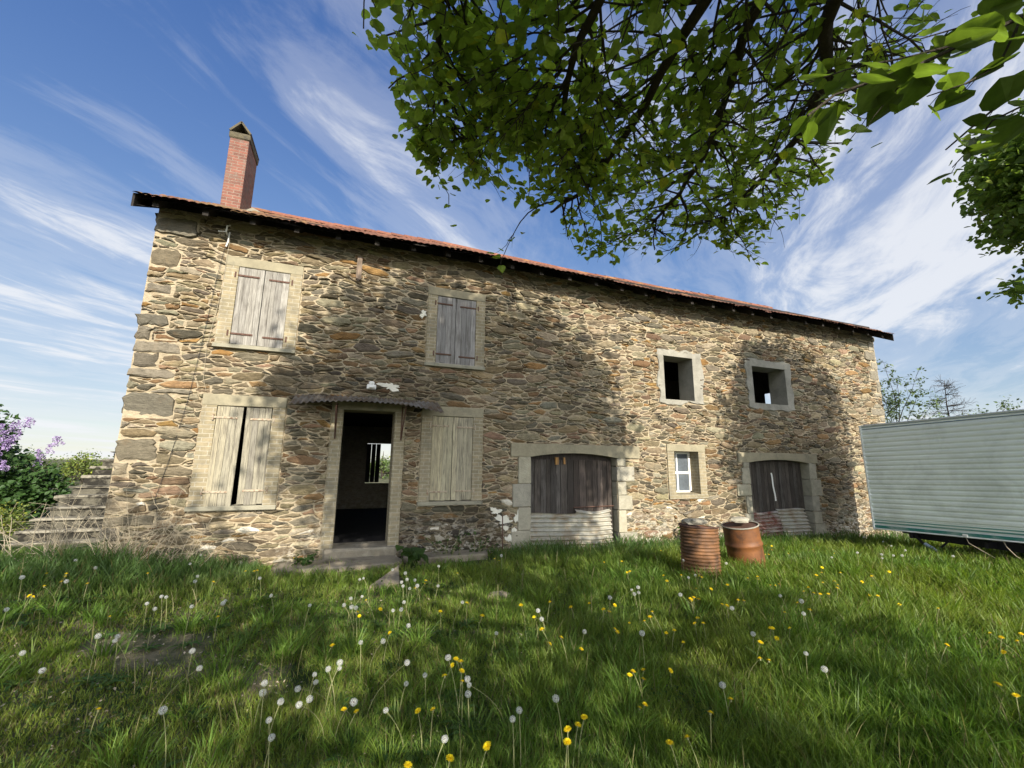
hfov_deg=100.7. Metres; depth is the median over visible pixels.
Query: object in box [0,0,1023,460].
sky
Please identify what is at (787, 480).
barn door
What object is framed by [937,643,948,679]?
dandelion
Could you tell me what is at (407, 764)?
dandelion
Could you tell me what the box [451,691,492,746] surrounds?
dandelion
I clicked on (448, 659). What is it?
dandelion
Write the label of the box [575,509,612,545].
corrugated sheet
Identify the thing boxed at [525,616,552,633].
dandelion
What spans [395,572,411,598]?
dandelion
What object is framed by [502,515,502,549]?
iron rod
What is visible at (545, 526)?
corrugated sheet
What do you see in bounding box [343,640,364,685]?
dandelion
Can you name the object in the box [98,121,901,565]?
stone house
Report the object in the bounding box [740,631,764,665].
dandelion
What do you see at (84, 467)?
bush
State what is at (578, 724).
dandelion
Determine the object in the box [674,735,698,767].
dandelion
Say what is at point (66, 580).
dandelion
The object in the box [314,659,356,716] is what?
dandelion
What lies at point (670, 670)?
dandelion
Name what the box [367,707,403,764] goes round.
dandelion
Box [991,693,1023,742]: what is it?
dandelion
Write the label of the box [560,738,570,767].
dandelion
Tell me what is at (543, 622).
dandelion
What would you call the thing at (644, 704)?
dandelion
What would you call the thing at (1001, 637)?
dandelion
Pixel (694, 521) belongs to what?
flat stone
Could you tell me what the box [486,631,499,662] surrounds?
dandelion
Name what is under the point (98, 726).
dandelion
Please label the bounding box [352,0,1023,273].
linden tree
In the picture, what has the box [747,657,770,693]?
dandelion
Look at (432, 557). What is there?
paving slab
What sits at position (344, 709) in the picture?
dandelion
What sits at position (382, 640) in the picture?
dandelion
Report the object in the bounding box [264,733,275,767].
dandelion
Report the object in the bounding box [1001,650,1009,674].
dandelion
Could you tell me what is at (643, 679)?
dandelion
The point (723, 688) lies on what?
dandelion
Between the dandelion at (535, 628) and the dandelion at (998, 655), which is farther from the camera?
the dandelion at (535, 628)
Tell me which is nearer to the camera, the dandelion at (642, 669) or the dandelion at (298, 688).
the dandelion at (298, 688)
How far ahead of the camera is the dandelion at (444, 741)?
2.04 m
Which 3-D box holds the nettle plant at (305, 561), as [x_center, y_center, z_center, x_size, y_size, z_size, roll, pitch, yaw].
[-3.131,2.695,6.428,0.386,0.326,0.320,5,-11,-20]
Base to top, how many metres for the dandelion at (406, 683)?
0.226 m
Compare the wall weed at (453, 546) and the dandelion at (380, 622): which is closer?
the dandelion at (380, 622)
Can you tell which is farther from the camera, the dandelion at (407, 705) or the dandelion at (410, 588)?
the dandelion at (410, 588)
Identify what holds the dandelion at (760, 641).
on the ground at (152, 655)
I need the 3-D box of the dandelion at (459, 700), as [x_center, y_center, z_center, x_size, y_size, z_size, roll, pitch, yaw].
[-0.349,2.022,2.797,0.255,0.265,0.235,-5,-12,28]
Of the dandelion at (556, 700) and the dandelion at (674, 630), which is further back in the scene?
the dandelion at (674, 630)
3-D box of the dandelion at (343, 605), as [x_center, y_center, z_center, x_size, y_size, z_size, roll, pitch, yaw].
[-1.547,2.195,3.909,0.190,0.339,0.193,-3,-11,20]
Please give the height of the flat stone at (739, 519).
0.105 m
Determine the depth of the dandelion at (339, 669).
2.90 m
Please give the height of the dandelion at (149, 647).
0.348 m
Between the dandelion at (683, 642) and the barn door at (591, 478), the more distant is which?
the barn door at (591, 478)
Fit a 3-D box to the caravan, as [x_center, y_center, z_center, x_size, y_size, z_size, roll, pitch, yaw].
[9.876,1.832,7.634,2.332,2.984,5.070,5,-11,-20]
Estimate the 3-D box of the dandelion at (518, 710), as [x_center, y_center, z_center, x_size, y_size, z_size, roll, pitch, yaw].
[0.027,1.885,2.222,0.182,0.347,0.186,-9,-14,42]
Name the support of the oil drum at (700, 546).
on the ground at (152, 655)
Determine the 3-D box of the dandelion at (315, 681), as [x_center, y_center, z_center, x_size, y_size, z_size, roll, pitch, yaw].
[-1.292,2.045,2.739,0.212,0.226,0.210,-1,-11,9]
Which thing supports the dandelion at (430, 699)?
on the ground at (152, 655)
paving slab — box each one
[272,555,401,576]
[404,550,487,564]
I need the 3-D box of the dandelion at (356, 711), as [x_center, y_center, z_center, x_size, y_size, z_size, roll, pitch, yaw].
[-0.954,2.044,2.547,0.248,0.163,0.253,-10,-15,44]
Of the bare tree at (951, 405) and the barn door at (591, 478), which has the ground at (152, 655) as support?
the bare tree at (951, 405)
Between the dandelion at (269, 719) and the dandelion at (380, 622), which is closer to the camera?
the dandelion at (269, 719)
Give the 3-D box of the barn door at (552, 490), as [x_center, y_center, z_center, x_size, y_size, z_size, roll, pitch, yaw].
[0.806,2.448,8.714,1.054,1.860,0.080,5,-11,-20]
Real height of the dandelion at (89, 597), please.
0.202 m
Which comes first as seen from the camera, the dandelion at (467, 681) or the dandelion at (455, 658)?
the dandelion at (467, 681)
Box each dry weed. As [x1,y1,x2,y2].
[0,485,116,562]
[0,502,54,556]
[62,480,191,561]
[124,508,235,574]
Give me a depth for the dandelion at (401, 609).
4.07 m
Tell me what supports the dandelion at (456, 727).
on the ground at (152, 655)
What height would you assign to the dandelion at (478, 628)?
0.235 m
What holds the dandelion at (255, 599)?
on the ground at (152, 655)
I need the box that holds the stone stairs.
[9,451,114,544]
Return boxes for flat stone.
[681,518,707,524]
[731,516,749,522]
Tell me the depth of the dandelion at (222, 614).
4.31 m
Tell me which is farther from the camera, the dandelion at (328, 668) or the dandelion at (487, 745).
the dandelion at (328, 668)
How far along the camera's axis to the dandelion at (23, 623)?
3.95 m
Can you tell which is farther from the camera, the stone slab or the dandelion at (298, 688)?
the stone slab
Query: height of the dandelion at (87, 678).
0.341 m
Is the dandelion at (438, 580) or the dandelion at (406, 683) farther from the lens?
the dandelion at (438, 580)
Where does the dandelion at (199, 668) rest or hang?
on the ground at (152, 655)
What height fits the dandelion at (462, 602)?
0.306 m
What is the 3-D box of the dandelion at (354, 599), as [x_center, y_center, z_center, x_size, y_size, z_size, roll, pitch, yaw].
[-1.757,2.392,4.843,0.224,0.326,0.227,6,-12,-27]
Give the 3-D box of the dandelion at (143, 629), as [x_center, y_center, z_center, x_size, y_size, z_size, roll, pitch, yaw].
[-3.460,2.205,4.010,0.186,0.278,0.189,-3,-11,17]
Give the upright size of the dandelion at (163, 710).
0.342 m
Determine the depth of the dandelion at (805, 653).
3.22 m
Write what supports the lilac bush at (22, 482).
on the ground at (152, 655)
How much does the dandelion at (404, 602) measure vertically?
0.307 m
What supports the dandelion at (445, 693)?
on the ground at (152, 655)
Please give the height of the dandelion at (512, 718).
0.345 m
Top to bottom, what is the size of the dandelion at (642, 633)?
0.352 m
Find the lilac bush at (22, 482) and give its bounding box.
[0,404,78,524]
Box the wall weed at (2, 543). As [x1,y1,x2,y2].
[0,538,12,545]
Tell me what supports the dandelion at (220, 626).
on the ground at (152, 655)
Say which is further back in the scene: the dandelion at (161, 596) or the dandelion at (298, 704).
the dandelion at (161, 596)
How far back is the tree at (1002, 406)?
19.08 m
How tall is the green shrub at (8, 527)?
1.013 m
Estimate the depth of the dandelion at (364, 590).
5.27 m
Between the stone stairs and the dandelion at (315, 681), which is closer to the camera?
the dandelion at (315, 681)
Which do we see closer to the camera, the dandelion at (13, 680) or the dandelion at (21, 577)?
the dandelion at (13, 680)
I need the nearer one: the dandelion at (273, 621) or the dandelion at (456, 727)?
the dandelion at (456, 727)
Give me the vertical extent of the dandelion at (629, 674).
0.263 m
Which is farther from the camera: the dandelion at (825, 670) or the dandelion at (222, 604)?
the dandelion at (222, 604)
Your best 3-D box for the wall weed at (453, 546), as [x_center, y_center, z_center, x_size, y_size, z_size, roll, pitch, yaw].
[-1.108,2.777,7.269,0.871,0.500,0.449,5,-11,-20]
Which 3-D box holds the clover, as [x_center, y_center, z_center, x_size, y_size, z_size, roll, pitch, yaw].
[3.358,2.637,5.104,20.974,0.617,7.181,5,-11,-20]
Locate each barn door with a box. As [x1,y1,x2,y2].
[530,457,573,513]
[573,460,613,535]
[748,461,776,512]
[771,461,804,536]
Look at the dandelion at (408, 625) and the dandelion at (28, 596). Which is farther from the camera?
the dandelion at (28, 596)
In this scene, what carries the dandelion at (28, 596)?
on the ground at (152, 655)
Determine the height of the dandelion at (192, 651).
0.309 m
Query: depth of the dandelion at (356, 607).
4.01 m
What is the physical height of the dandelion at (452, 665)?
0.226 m
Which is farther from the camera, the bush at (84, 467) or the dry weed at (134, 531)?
the bush at (84, 467)
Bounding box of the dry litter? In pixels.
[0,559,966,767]
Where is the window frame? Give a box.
[674,452,691,491]
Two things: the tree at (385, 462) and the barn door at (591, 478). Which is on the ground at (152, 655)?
the tree at (385, 462)
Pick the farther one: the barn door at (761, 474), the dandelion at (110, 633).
the barn door at (761, 474)
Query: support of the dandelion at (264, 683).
on the ground at (152, 655)
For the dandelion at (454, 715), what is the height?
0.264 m
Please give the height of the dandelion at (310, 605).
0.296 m
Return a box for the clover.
[0,543,1023,767]
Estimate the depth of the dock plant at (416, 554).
6.70 m
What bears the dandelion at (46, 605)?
on the ground at (152, 655)
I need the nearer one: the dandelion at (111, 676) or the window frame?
the dandelion at (111, 676)
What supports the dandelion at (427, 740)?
on the ground at (152, 655)
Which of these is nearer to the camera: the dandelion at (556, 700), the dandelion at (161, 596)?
the dandelion at (556, 700)
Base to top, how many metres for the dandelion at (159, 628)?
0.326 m
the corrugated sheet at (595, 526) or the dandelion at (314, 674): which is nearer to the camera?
the dandelion at (314, 674)
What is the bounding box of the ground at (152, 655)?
[0,459,1023,767]
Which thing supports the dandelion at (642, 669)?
on the ground at (152, 655)
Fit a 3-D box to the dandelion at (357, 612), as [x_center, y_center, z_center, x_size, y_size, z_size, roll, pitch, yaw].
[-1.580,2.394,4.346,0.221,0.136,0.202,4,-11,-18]
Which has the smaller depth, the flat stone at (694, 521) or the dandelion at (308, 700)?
the dandelion at (308, 700)
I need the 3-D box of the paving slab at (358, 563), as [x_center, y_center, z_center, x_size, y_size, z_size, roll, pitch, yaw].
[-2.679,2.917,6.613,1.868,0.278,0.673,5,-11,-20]
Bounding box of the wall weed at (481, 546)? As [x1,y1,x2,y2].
[469,529,497,552]
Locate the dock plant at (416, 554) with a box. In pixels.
[395,545,428,567]
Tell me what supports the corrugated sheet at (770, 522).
on the ground at (152, 655)
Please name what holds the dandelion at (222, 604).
on the ground at (152, 655)
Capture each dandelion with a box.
[0,650,47,691]
[1,607,18,632]
[2,575,26,604]
[13,594,46,616]
[13,595,43,631]
[17,667,50,714]
[26,585,54,611]
[58,579,72,602]
[65,633,110,688]
[74,583,105,607]
[75,707,120,745]
[90,638,134,693]
[91,634,127,686]
[93,615,117,640]
[128,607,161,651]
[131,602,153,634]
[143,595,181,634]
[145,595,166,631]
[153,706,190,767]
[156,665,211,724]
[167,604,201,649]
[176,648,200,699]
[178,579,205,605]
[205,601,235,628]
[205,615,233,640]
[219,599,236,621]
[238,680,267,748]
[239,689,276,737]
[245,577,269,601]
[254,594,280,625]
[256,716,271,767]
[257,698,297,762]
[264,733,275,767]
[274,701,323,767]
[281,685,328,731]
[290,695,324,745]
[296,680,324,723]
[297,604,319,637]
[305,672,319,722]
[310,666,334,727]
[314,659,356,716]
[319,698,367,767]
[327,707,352,741]
[328,666,352,706]
[331,709,374,746]
[334,603,353,642]
[343,606,368,641]
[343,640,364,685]
[346,611,364,625]
[350,578,365,609]
[353,577,373,596]
[364,607,389,628]
[367,660,417,724]
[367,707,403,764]
[369,638,397,676]
[371,631,402,669]
[378,609,402,640]
[390,708,432,765]
[391,601,412,635]
[391,608,406,635]
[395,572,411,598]
[397,682,421,723]
[398,623,419,666]
[403,761,411,767]
[407,584,422,619]
[411,673,438,714]
[419,707,450,755]
[428,565,444,586]
[429,610,448,635]
[429,673,465,710]
[433,654,461,715]
[434,735,447,767]
[441,668,479,720]
[442,663,456,701]
[442,680,474,730]
[443,659,475,706]
[445,682,504,747]
[446,754,453,767]
[447,676,479,727]
[448,657,466,685]
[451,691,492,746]
[452,600,467,634]
[455,602,477,629]
[471,614,491,642]
[481,741,490,767]
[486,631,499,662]
[510,716,515,761]
[516,707,521,767]
[524,608,545,639]
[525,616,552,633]
[543,695,570,765]
[552,725,571,767]
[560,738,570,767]
[567,722,594,759]
[572,714,602,767]
[616,673,637,721]
[627,669,646,706]
[630,668,660,691]
[631,702,657,757]
[635,677,666,698]
[639,631,649,680]
[657,668,686,703]
[665,629,689,657]
[666,739,677,767]
[672,641,692,662]
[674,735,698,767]
[694,710,727,767]
[699,681,744,727]
[715,697,746,727]
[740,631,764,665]
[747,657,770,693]
[755,640,762,672]
[794,651,811,681]
[814,666,835,703]
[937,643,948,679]
[983,632,1015,662]
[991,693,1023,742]
[995,636,1007,663]
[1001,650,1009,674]
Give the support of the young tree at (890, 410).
on the ground at (152, 655)
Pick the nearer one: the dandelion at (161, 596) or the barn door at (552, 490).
the dandelion at (161, 596)
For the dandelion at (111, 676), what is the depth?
3.14 m
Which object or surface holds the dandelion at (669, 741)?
on the ground at (152, 655)
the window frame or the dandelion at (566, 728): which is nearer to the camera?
the dandelion at (566, 728)
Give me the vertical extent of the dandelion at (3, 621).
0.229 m
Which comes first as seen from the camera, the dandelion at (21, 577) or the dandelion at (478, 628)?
the dandelion at (478, 628)
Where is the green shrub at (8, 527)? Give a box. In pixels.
[0,498,35,535]
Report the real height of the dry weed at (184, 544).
0.866 m
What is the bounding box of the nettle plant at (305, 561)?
[291,549,319,565]
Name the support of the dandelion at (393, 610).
on the ground at (152, 655)
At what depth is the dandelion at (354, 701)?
2.32 m
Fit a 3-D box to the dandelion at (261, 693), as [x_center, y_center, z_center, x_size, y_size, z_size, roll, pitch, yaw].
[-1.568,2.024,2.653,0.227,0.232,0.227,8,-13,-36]
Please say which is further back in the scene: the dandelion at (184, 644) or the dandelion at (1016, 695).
the dandelion at (184, 644)
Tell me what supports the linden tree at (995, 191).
on the ground at (152, 655)
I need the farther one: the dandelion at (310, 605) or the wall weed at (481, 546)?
the wall weed at (481, 546)
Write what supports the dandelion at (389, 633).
on the ground at (152, 655)
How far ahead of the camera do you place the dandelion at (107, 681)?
3.07 m
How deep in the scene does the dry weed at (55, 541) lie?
5.67 m
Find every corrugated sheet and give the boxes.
[530,513,577,548]
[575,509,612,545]
[753,511,784,538]
[776,508,811,537]
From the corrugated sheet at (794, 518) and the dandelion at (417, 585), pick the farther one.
the corrugated sheet at (794, 518)
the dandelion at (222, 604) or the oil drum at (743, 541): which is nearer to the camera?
the dandelion at (222, 604)
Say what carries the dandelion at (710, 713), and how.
on the ground at (152, 655)
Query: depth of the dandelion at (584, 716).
2.33 m
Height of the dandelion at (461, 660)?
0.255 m
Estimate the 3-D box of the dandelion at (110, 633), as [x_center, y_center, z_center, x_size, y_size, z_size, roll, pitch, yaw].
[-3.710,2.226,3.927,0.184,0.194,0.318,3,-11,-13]
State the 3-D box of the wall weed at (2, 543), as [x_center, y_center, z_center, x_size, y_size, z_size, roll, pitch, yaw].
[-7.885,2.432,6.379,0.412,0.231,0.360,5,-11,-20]
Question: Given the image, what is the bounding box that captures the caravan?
[858,409,1023,558]
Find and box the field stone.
[487,591,508,600]
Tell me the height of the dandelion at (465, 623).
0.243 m
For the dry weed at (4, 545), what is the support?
on the ground at (152, 655)
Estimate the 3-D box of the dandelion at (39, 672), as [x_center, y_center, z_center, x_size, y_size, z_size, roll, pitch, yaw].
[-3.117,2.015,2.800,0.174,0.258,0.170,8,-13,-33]
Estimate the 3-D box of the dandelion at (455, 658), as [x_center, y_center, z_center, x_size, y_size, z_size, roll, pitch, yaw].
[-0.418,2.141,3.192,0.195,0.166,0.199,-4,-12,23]
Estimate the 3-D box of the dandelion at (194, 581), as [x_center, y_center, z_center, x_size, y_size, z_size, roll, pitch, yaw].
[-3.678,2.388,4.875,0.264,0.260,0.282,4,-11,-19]
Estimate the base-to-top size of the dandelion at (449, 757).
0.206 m
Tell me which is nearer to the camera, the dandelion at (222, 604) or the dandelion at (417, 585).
the dandelion at (222, 604)
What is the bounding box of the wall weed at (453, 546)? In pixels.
[423,529,469,559]
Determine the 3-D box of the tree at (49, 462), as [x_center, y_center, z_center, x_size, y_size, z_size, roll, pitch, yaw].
[-27.089,4.734,24.728,4.336,2.472,2.202,5,-11,-20]
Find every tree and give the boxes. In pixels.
[13,447,81,481]
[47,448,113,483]
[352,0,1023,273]
[369,451,389,478]
[876,359,947,422]
[910,395,1021,419]
[919,375,974,417]
[942,98,1023,308]
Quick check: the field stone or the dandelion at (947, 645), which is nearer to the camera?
the dandelion at (947, 645)
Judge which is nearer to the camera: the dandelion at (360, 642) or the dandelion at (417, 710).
the dandelion at (417, 710)
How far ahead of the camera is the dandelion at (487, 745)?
2.14 m
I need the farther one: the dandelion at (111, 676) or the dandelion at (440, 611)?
the dandelion at (440, 611)
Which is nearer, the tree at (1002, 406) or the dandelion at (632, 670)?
the dandelion at (632, 670)
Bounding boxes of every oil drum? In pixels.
[678,522,720,578]
[721,521,765,567]
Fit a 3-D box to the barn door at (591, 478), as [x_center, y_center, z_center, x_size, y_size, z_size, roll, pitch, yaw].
[1.739,2.546,9.047,0.990,1.810,0.072,5,-11,-20]
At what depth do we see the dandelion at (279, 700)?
2.42 m
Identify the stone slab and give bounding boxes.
[369,566,398,589]

